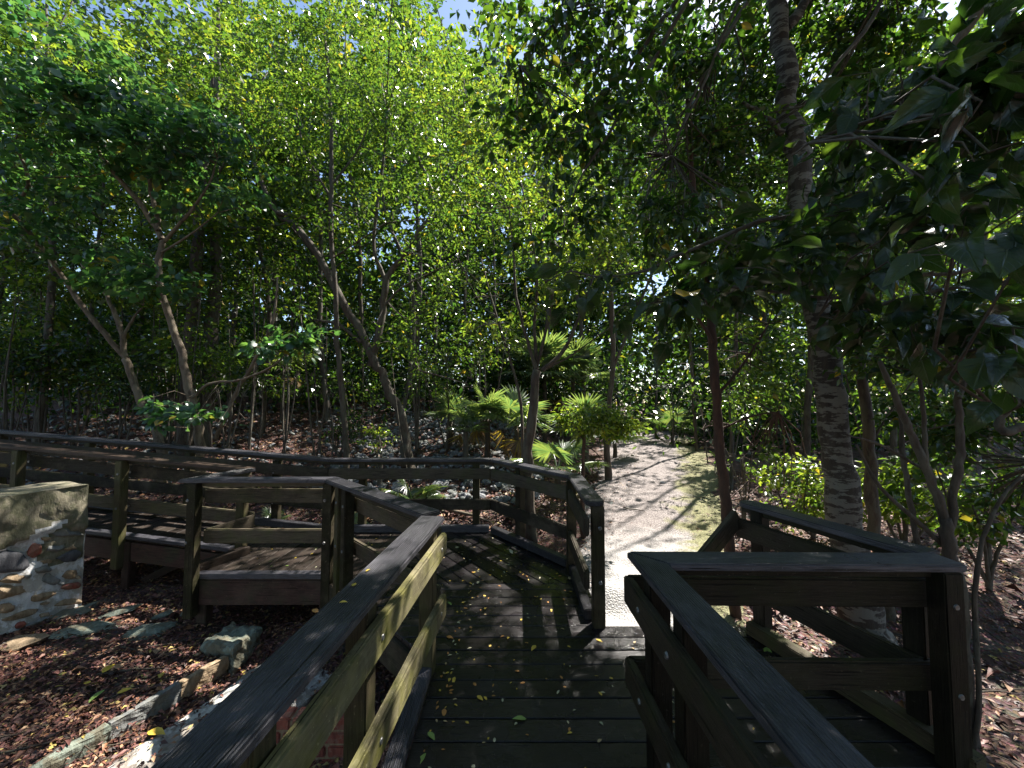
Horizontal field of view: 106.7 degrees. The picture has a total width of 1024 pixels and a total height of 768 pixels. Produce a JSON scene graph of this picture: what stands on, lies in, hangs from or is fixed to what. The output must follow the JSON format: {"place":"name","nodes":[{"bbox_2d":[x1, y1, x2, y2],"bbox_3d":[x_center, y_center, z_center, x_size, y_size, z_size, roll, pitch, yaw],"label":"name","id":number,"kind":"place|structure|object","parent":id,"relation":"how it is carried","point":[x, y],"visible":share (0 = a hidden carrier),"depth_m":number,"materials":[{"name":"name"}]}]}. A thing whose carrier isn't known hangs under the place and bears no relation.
{"place":"outdoors","nodes":[
{"label":"outdoors","id":0,"kind":"place"},
{"bbox_2d":[0,388,1023,767],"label":"ground","id":1,"kind":"structure","parent":0,"point":[992,610],"depth_m":3.84,"materials":[{"name":"soil"}]},
{"bbox_2d":[0,326,68,466],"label":"shrub","id":2,"kind":"object","parent":1,"relation":"on","point":[20,351],"visible":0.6,"depth_m":7.63,"materials":[{"name":"green plant"}]},
{"bbox_2d":[0,481,88,636],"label":"stone wall","id":3,"kind":"structure","parent":1,"relation":"on","point":[43,527],"depth_m":3.87,"materials":[{"name":"stone"}]},
{"bbox_2d":[0,242,105,441],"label":"shrub","id":4,"kind":"object","parent":1,"relation":"on","point":[31,286],"visible":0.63,"depth_m":8.37,"materials":[{"name":"green plant"}]},
{"bbox_2d":[16,342,120,445],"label":"shrub","id":5,"kind":"object","parent":1,"relation":"on","point":[78,413],"visible":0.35,"depth_m":8.38,"materials":[{"name":"green plant"}]},
{"bbox_2d":[0,0,146,412],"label":"background tree","id":6,"kind":"object","parent":1,"relation":"on","point":[44,246],"visible":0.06,"depth_m":12.19,"materials":[{"name":"green plant"}]},
{"bbox_2d":[0,0,157,454],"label":"background tree","id":7,"kind":"object","parent":1,"relation":"on","point":[51,298],"visible":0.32,"depth_m":8.33,"materials":[{"name":"green plant"}]},
{"bbox_2d":[0,0,165,391],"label":"background tree","id":8,"kind":"object","parent":1,"relation":"on","point":[87,229],"visible":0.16,"depth_m":9.59,"materials":[{"name":"green plant"}]},
{"bbox_2d":[0,329,173,455],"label":"shrub","id":9,"kind":"object","parent":1,"relation":"on","point":[52,357],"visible":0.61,"depth_m":7.86,"materials":[{"name":"green plant"}]},
{"bbox_2d":[0,4,181,426],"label":"background tree","id":10,"kind":"object","parent":1,"relation":"on","point":[113,199],"visible":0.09,"depth_m":10.59,"materials":[{"name":"green plant"}]},
{"bbox_2d":[0,0,192,482],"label":"leaning tree","id":11,"kind":"object","parent":1,"relation":"on","point":[28,94],"visible":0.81,"depth_m":6.16,"materials":[{"name":"green plant"}]},
{"bbox_2d":[59,355,167,477],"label":"shrub","id":12,"kind":"object","parent":1,"relation":"on","point":[118,383],"visible":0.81,"depth_m":7.31,"materials":[{"name":"green plant"}]},
{"bbox_2d":[27,621,262,767],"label":"foundation kerb","id":13,"kind":"structure","parent":1,"relation":"on","point":[233,643],"depth_m":2.97,"materials":[{"name":"grey stone"}]},
{"bbox_2d":[61,73,232,401],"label":"background tree","id":14,"kind":"object","parent":1,"relation":"on","point":[140,314],"visible":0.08,"depth_m":13.00,"materials":[{"name":"green plant"}]},
{"bbox_2d":[85,341,253,443],"bbox_3d":[-8.093,0.239,8.953,3.637,2.618,2.269,0,-3,0],"label":"shrub","id":15,"kind":"object","parent":1,"relation":"on","point":[146,367],"visible":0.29,"depth_m":8.68,"materials":[{"name":"green plant"}]},
{"bbox_2d":[11,27,341,505],"bbox_3d":[-5.019,-1.471,6.090,4.763,7.220,2.139,0,-3,0],"label":"forked tree","id":16,"kind":"object","parent":1,"relation":"on","point":[175,152],"visible":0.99,"depth_m":5.89,"materials":[{"name":"green plant"}]},
{"bbox_2d":[136,255,227,442],"bbox_3d":[-7.962,-0.769,8.780,2.318,4.677,1.576,2,-3,-32],"label":"shrub","id":17,"kind":"object","parent":1,"relation":"on","point":[170,395],"visible":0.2,"depth_m":8.80,"materials":[{"name":"green plant"}]},
{"bbox_2d":[55,0,315,454],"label":"background tree","id":18,"kind":"object","parent":1,"relation":"on","point":[197,252],"visible":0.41,"depth_m":8.49,"materials":[{"name":"green plant"}]},
{"bbox_2d":[73,0,323,446],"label":"background tree","id":19,"kind":"object","parent":1,"relation":"on","point":[217,252],"visible":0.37,"depth_m":8.81,"materials":[{"name":"green plant"}]},
{"bbox_2d":[84,506,321,589],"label":"boardwalk side ramp","id":20,"kind":"structure","parent":1,"relation":"on","point":[158,533],"depth_m":4.56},
{"bbox_2d":[0,442,254,569],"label":"side ramp front railing","id":21,"kind":"object","parent":20,"relation":"attached to","point":[19,459],"visible":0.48,"depth_m":4.54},
{"bbox_2d":[0,557,416,767],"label":"leaf litter","id":22,"kind":"object","parent":1,"relation":"on","point":[73,710],"visible":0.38,"depth_m":3.15,"materials":[{"name":"plant"}]},
{"bbox_2d":[0,633,49,652],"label":"stone slab","id":23,"kind":"structure","parent":22,"relation":"on","point":[22,641],"depth_m":3.45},
{"bbox_2d":[48,620,117,638],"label":"stone slab","id":24,"kind":"structure","parent":22,"relation":"on","point":[81,629],"depth_m":3.63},
{"bbox_2d":[121,621,179,640],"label":"stone slab","id":25,"kind":"structure","parent":22,"relation":"on","point":[148,630],"depth_m":3.60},
{"bbox_2d":[170,332,281,458],"bbox_3d":[-6.145,0.322,7.978,2.168,2.778,1.322,-1,-3,16],"label":"shrub","id":26,"kind":"object","parent":1,"relation":"on","point":[229,377],"visible":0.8,"depth_m":7.92,"materials":[{"name":"green plant"}]},
{"bbox_2d":[163,0,325,405],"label":"background tree","id":27,"kind":"object","parent":1,"relation":"on","point":[234,315],"visible":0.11,"depth_m":12.20,"materials":[{"name":"green plant"}]},
{"bbox_2d":[191,256,306,449],"bbox_3d":[-5.962,-0.699,8.813,2.420,4.575,1.517,0,-3,0],"label":"shrub","id":28,"kind":"object","parent":1,"relation":"on","point":[252,283],"visible":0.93,"depth_m":8.84,"materials":[{"name":"green plant"}]},
{"bbox_2d":[155,28,372,405],"bbox_3d":[-7.944,-5.652,13.444,7.137,13.006,4.931,0,-3,0],"label":"background tree","id":29,"kind":"object","parent":1,"relation":"on","point":[273,255],"visible":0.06,"depth_m":13.04,"materials":[{"name":"green plant"}]},
{"bbox_2d":[169,57,360,433],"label":"background tree","id":30,"kind":"object","parent":1,"relation":"on","point":[260,254],"visible":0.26,"depth_m":9.99,"materials":[{"name":"green plant"}]},
{"bbox_2d":[219,360,321,437],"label":"shrub","id":31,"kind":"object","parent":1,"relation":"on","point":[279,394],"visible":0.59,"depth_m":9.53,"materials":[{"name":"green plant"}]},
{"bbox_2d":[7,403,547,503],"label":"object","id":32,"kind":"object","parent":1,"relation":"on","point":[424,443],"visible":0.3,"depth_m":9.72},
{"bbox_2d":[0,398,577,551],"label":"leaf litter","id":33,"kind":"object","parent":1,"relation":"on","point":[351,449],"visible":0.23,"depth_m":9.09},
{"bbox_2d":[244,323,335,452],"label":"shrub","id":34,"kind":"object","parent":1,"relation":"on","point":[283,387],"visible":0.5,"depth_m":8.60,"materials":[{"name":"green plant"}]},
{"bbox_2d":[196,532,410,676],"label":"boardwalk side platform","id":35,"kind":"structure","parent":1,"relation":"on","point":[239,576],"depth_m":3.76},
{"bbox_2d":[178,468,441,618],"bbox_3d":[-1.802,1.585,3.462,3.050,1.325,0.750,-1,-3,23],"label":"side platform railing","id":36,"kind":"object","parent":35,"relation":"attached to","point":[341,500],"visible":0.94,"depth_m":3.70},
{"bbox_2d":[223,66,389,422],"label":"background tree","id":37,"kind":"object","parent":1,"relation":"on","point":[322,364],"visible":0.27,"depth_m":11.02,"materials":[{"name":"green plant"}]},
{"bbox_2d":[233,39,379,388],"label":"background tree","id":38,"kind":"object","parent":1,"relation":"on","point":[293,292],"visible":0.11,"depth_m":14.11,"materials":[{"name":"green plant"}]},
{"bbox_2d":[276,707,343,767],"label":"brick pier","id":39,"kind":"structure","parent":1,"relation":"on","point":[331,749],"depth_m":2.46,"materials":[{"name":"red brick"}]},
{"bbox_2d":[108,665,331,767],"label":"concrete slab","id":40,"kind":"structure","parent":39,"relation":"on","point":[145,752],"depth_m":2.71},
{"bbox_2d":[98,650,344,767],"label":"leaf litter","id":41,"kind":"object","parent":40,"relation":"on","point":[142,763],"visible":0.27,"depth_m":2.69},
{"bbox_2d":[248,112,371,369],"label":"background tree","id":42,"kind":"object","parent":1,"relation":"on","point":[309,261],"visible":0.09,"depth_m":18.19,"materials":[{"name":"green plant"}]},
{"bbox_2d":[157,0,517,467],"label":"leaning tree","id":43,"kind":"object","parent":1,"relation":"on","point":[371,352],"visible":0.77,"depth_m":7.62,"materials":[{"name":"green plant"}]},
{"bbox_2d":[269,0,411,400],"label":"background tree","id":44,"kind":"object","parent":1,"relation":"on","point":[361,317],"visible":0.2,"depth_m":13.66,"materials":[{"name":"green plant"}]},
{"bbox_2d":[321,407,372,457],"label":"shrub","id":45,"kind":"object","parent":1,"relation":"on","point":[353,436],"visible":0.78,"depth_m":8.15,"materials":[{"name":"green plant"}]},
{"bbox_2d":[318,361,381,443],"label":"shrub","id":46,"kind":"object","parent":1,"relation":"on","point":[357,386],"visible":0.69,"depth_m":9.20,"materials":[{"name":"green plant"}]},
{"bbox_2d":[205,0,521,479],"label":"slim tree","id":47,"kind":"object","parent":1,"relation":"on","point":[330,221],"visible":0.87,"depth_m":7.07,"materials":[{"name":"green plant"}]},
{"bbox_2d":[307,6,487,408],"bbox_3d":[-3.181,-4.105,10.761,5.057,10.839,3.906,0,-3,0],"label":"background tree","id":48,"kind":"object","parent":1,"relation":"on","point":[399,247],"visible":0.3,"depth_m":10.51,"materials":[{"name":"green plant"}]},
{"bbox_2d":[366,283,460,454],"bbox_3d":[-2.205,-0.344,8.616,1.975,3.953,1.549,-1,-3,12],"label":"shrub","id":49,"kind":"object","parent":1,"relation":"on","point":[416,414],"visible":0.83,"depth_m":8.57,"materials":[{"name":"green plant"}]},
{"bbox_2d":[325,44,502,403],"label":"background tree","id":50,"kind":"object","parent":1,"relation":"on","point":[419,266],"visible":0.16,"depth_m":13.17,"materials":[{"name":"green plant"}]},
{"bbox_2d":[381,479,446,498],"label":"palm seedling","id":51,"kind":"object","parent":1,"relation":"on","point":[427,491],"visible":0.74,"depth_m":6.17,"materials":[{"name":"green plant"}]},
{"bbox_2d":[371,115,509,408],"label":"background tree","id":52,"kind":"object","parent":1,"relation":"on","point":[435,317],"visible":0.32,"depth_m":12.56,"materials":[{"name":"green plant"}]},
{"bbox_2d":[382,324,508,450],"bbox_3d":[-1.509,0.126,8.725,2.619,2.932,2.135,-2,-3,34],"label":"shrub","id":53,"kind":"object","parent":1,"relation":"on","point":[440,383],"visible":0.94,"depth_m":8.60,"materials":[{"name":"green plant"}]},
{"bbox_2d":[423,390,472,448],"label":"fan palm","id":54,"kind":"object","parent":1,"relation":"on","point":[444,411],"visible":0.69,"depth_m":8.88,"materials":[{"name":"green plant"}]},
{"bbox_2d":[392,123,511,380],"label":"background tree","id":55,"kind":"object","parent":1,"relation":"on","point":[447,259],"visible":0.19,"depth_m":18.30,"materials":[{"name":"green plant"}]},
{"bbox_2d":[394,103,534,397],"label":"background tree","id":56,"kind":"object","parent":1,"relation":"on","point":[465,279],"visible":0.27,"depth_m":14.14,"materials":[{"name":"green plant"}]},
{"bbox_2d":[446,407,488,457],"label":"fan palm","id":57,"kind":"object","parent":1,"relation":"on","point":[461,416],"visible":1,"depth_m":8.12,"materials":[{"name":"green plant"}]},
{"bbox_2d":[354,524,591,619],"bbox_3d":[-0.835,2.095,4.018,3.030,0.572,2.127,0,-3,0],"label":"boardwalk landing","id":58,"kind":"object","parent":1,"relation":"on","point":[486,547],"visible":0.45,"depth_m":4.07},
{"bbox_2d":[0,429,605,628],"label":"boardwalk railing","id":59,"kind":"object","parent":58,"relation":"attached to","point":[520,481],"visible":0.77,"depth_m":5.02,"materials":[{"name":"wood"}]},
{"bbox_2d":[449,305,511,441],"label":"shrub","id":60,"kind":"object","parent":1,"relation":"on","point":[477,336],"visible":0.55,"depth_m":9.43,"materials":[{"name":"green plant"}]},
{"bbox_2d":[456,384,523,457],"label":"fan palm","id":61,"kind":"object","parent":1,"relation":"on","point":[484,406],"visible":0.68,"depth_m":8.48,"materials":[{"name":"green plant"}]},
{"bbox_2d":[424,148,562,423],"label":"background tree","id":62,"kind":"object","parent":1,"relation":"on","point":[494,298],"visible":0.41,"depth_m":11.46,"materials":[{"name":"green plant"}]},
{"bbox_2d":[0,0,1021,424],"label":"wood","id":63,"kind":"object","parent":1,"relation":"on","point":[138,34],"visible":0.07,"depth_m":22.79,"materials":[{"name":"green plant"}]},
{"bbox_2d":[0,259,1023,465],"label":"undergrowth","id":64,"kind":"object","parent":1,"relation":"on","point":[491,381],"visible":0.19,"depth_m":12.67,"materials":[{"name":"green plant"}]},
{"bbox_2d":[477,383,554,461],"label":"fan palm","id":65,"kind":"object","parent":1,"relation":"on","point":[507,403],"visible":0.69,"depth_m":8.16,"materials":[{"name":"green plant"}]},
{"bbox_2d":[385,0,659,542],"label":"forked tree","id":66,"kind":"object","parent":1,"relation":"on","point":[597,254],"visible":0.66,"depth_m":5.25,"materials":[{"name":"green plant"}]},
{"bbox_2d":[457,71,621,429],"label":"background tree","id":67,"kind":"object","parent":1,"relation":"on","point":[542,218],"visible":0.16,"depth_m":14.21,"materials":[{"name":"green plant"}]},
{"bbox_2d":[496,330,592,443],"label":"fan palm","id":68,"kind":"object","parent":1,"relation":"on","point":[552,343],"visible":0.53,"depth_m":11.07,"materials":[{"name":"green plant"}]},
{"bbox_2d":[500,67,605,378],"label":"background tree","id":69,"kind":"object","parent":1,"relation":"on","point":[573,316],"visible":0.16,"depth_m":15.20,"materials":[{"name":"green plant"}]},
{"bbox_2d":[510,434,611,501],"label":"fan palm","id":70,"kind":"object","parent":1,"relation":"on","point":[562,450],"visible":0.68,"depth_m":6.71,"materials":[{"name":"green plant"}]},
{"bbox_2d":[503,76,645,409],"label":"background tree","id":71,"kind":"object","parent":1,"relation":"on","point":[581,332],"visible":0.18,"depth_m":13.09,"materials":[{"name":"green plant"}]},
{"bbox_2d":[529,337,620,441],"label":"fan palm","id":72,"kind":"object","parent":1,"relation":"on","point":[585,353],"visible":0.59,"depth_m":11.27,"materials":[{"name":"green plant"}]},
{"bbox_2d":[543,392,622,472],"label":"fan palm","id":73,"kind":"object","parent":1,"relation":"on","point":[583,401],"visible":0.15,"depth_m":8.65,"materials":[{"name":"green plant"}]},
{"bbox_2d":[466,166,708,480],"bbox_3d":[1.415,-1.136,7.412,4.826,6.531,2.783,0,-3,7],"label":"slim tree","id":74,"kind":"object","parent":1,"relation":"on","point":[607,458],"visible":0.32,"depth_m":7.97,"materials":[{"name":"green plant"}]},
{"bbox_2d":[534,124,654,405],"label":"background tree","id":75,"kind":"object","parent":1,"relation":"on","point":[617,290],"visible":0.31,"depth_m":17.12,"materials":[{"name":"green plant"}]},
{"bbox_2d":[549,397,651,538],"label":"sapling","id":76,"kind":"object","parent":1,"relation":"on","point":[617,427],"visible":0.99,"depth_m":5.00,"materials":[{"name":"green plant"}]},
{"bbox_2d":[591,121,693,437],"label":"background tree","id":77,"kind":"object","parent":1,"relation":"on","point":[656,338],"visible":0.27,"depth_m":15.63,"materials":[{"name":"green plant"}]},
{"bbox_2d":[607,369,726,445],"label":"shrub","id":78,"kind":"object","parent":1,"relation":"on","point":[702,410],"visible":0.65,"depth_m":12.96,"materials":[{"name":"green plant"}]},
{"bbox_2d":[643,404,702,441],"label":"fan palm","id":79,"kind":"object","parent":1,"relation":"on","point":[681,418],"visible":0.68,"depth_m":13.72,"materials":[{"name":"green plant"}]},
{"bbox_2d":[376,584,994,767],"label":"boardwalk ramp","id":80,"kind":"structure","parent":1,"relation":"on","point":[875,729],"depth_m":2.16,"materials":[{"name":"wood"}]},
{"bbox_2d":[151,516,446,767],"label":"ramp railing","id":81,"kind":"object","parent":80,"relation":"attached to","point":[236,727],"visible":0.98,"depth_m":1.30,"materials":[{"name":"wood"}]},
{"bbox_2d":[624,551,972,767],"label":"ramp railing","id":82,"kind":"object","parent":80,"relation":"attached to","point":[699,654],"visible":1,"depth_m":1.75,"materials":[{"name":"wood"}]},
{"bbox_2d":[736,500,939,725],"bbox_3d":[1.942,1.544,2.396,0.166,1.345,1.072,1,-3,-18],"label":"corner railing","id":83,"kind":"object","parent":80,"relation":"attached to","point":[758,532],"visible":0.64,"depth_m":2.25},
{"bbox_2d":[697,510,738,551],"bbox_3d":[1.444,1.521,2.783,0.641,1.128,0.106,1,-3,-26],"label":"stair brace","id":84,"kind":"object","parent":83,"relation":"attached to","point":[722,535],"visible":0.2,"depth_m":2.80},
{"bbox_2d":[575,80,817,620],"bbox_3d":[1.935,-0.361,3.799,2.353,5.193,1.924,2,-3,-35],"label":"slim tree","id":85,"kind":"object","parent":1,"relation":"on","point":[711,330],"visible":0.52,"depth_m":3.56,"materials":[{"name":"green plant"}]},
{"bbox_2d":[618,32,776,451],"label":"background tree","id":86,"kind":"object","parent":1,"relation":"on","point":[693,405],"visible":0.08,"depth_m":12.02,"materials":[{"name":"green plant"}]},
{"bbox_2d":[458,0,956,301],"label":"drooping tree","id":87,"kind":"object","parent":1,"relation":"on","point":[878,19],"visible":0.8,"depth_m":2.94,"materials":[{"name":"green plant"}]},
{"bbox_2d":[674,372,787,489],"bbox_3d":[4.167,0.888,7.509,2.010,2.447,1.941,-1,-3,25],"label":"shrub","id":88,"kind":"object","parent":1,"relation":"on","point":[727,404],"visible":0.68,"depth_m":7.40,"materials":[{"name":"green plant"}]},
{"bbox_2d":[647,22,830,466],"bbox_3d":[5.787,-3.531,9.685,4.177,11.459,3.520,2,-3,-35],"label":"background tree","id":89,"kind":"object","parent":1,"relation":"on","point":[730,362],"visible":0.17,"depth_m":9.54,"materials":[{"name":"green plant"}]},
{"bbox_2d":[675,99,812,448],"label":"background tree","id":90,"kind":"object","parent":1,"relation":"on","point":[763,315],"visible":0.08,"depth_m":12.44,"materials":[{"name":"green plant"}]},
{"bbox_2d":[692,173,799,381],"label":"background tree","id":91,"kind":"object","parent":1,"relation":"on","point":[740,315],"visible":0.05,"depth_m":16.70,"materials":[{"name":"green plant"}]},
{"bbox_2d":[707,445,789,518],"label":"shrub","id":92,"kind":"object","parent":1,"relation":"on","point":[744,477],"visible":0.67,"depth_m":5.32,"materials":[{"name":"green plant"}]},
{"bbox_2d":[678,0,854,475],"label":"background tree","id":93,"kind":"object","parent":1,"relation":"on","point":[806,412],"visible":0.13,"depth_m":8.47,"materials":[{"name":"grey plant"}]},
{"bbox_2d":[525,0,1023,435],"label":"broadleaf tree","id":94,"kind":"object","parent":1,"relation":"on","point":[970,86],"visible":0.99,"depth_m":1.72,"materials":[{"name":"green plant"}]},
{"bbox_2d":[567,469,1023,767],"bbox_3d":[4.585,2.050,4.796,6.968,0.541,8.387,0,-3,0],"label":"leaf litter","id":95,"kind":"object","parent":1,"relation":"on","point":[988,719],"visible":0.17,"depth_m":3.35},
{"bbox_2d":[575,0,1023,266],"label":"canopy tree","id":96,"kind":"object","parent":1,"relation":"on","point":[763,48],"visible":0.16,"depth_m":4.51,"materials":[{"name":"green plant"}]},
{"bbox_2d":[750,452,867,539],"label":"shrub","id":97,"kind":"object","parent":1,"relation":"on","point":[808,501],"visible":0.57,"depth_m":4.74,"materials":[{"name":"green plant"}]},
{"bbox_2d":[597,0,1023,645],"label":"tall tree","id":98,"kind":"object","parent":1,"relation":"on","point":[843,500],"visible":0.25,"depth_m":3.42,"materials":[{"name":"green plant"}]},
{"bbox_2d":[766,187,990,621],"bbox_3d":[4.014,0.191,4.152,2.888,4.661,1.755,2,-3,-30],"label":"slim tree","id":99,"kind":"object","parent":1,"relation":"on","point":[870,487],"visible":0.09,"depth_m":3.57,"materials":[{"name":"plant"}]},
{"bbox_2d":[783,21,1007,475],"bbox_3d":[7.458,-2.644,7.370,3.900,9.532,3.591,-1,-3,25],"label":"background tree","id":100,"kind":"object","parent":1,"relation":"on","point":[893,435],"visible":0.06,"depth_m":7.41,"materials":[{"name":"green plant"}]},
{"bbox_2d":[810,444,988,542],"bbox_3d":[4.214,1.350,4.370,1.613,1.369,1.252,0,-3,0],"label":"shrub","id":101,"kind":"object","parent":1,"relation":"on","point":[885,508],"visible":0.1,"depth_m":4.15,"materials":[{"name":"green plant"}]},
{"bbox_2d":[822,296,1023,750],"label":"multi stem tree","id":102,"kind":"object","parent":1,"relation":"on","point":[923,445],"visible":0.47,"depth_m":2.42,"materials":[{"name":"green plant"}]},
{"bbox_2d":[843,25,1023,464],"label":"background tree","id":103,"kind":"object","parent":1,"relation":"on","point":[907,289],"visible":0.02,"depth_m":9.95,"materials":[{"name":"green plant"}]},
{"bbox_2d":[858,1,1023,482],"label":"background tree","id":104,"kind":"object","parent":1,"relation":"on","point":[986,237],"visible":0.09,"depth_m":7.30,"materials":[{"name":"green plant"}]},
{"bbox_2d":[878,438,1023,590],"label":"shrub","id":105,"kind":"object","parent":1,"relation":"on","point":[987,575],"visible":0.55,"depth_m":3.70,"materials":[{"name":"green plant"}]},
{"bbox_2d":[0,0,1023,403],"label":"sky","id":106,"kind":"structure","parent":0,"point":[463,5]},
{"bbox_2d":[579,430,749,625],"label":"path","id":107,"kind":"structure","parent":0,"point":[670,529],"depth_m":6.19,"materials":[{"name":"sand"}]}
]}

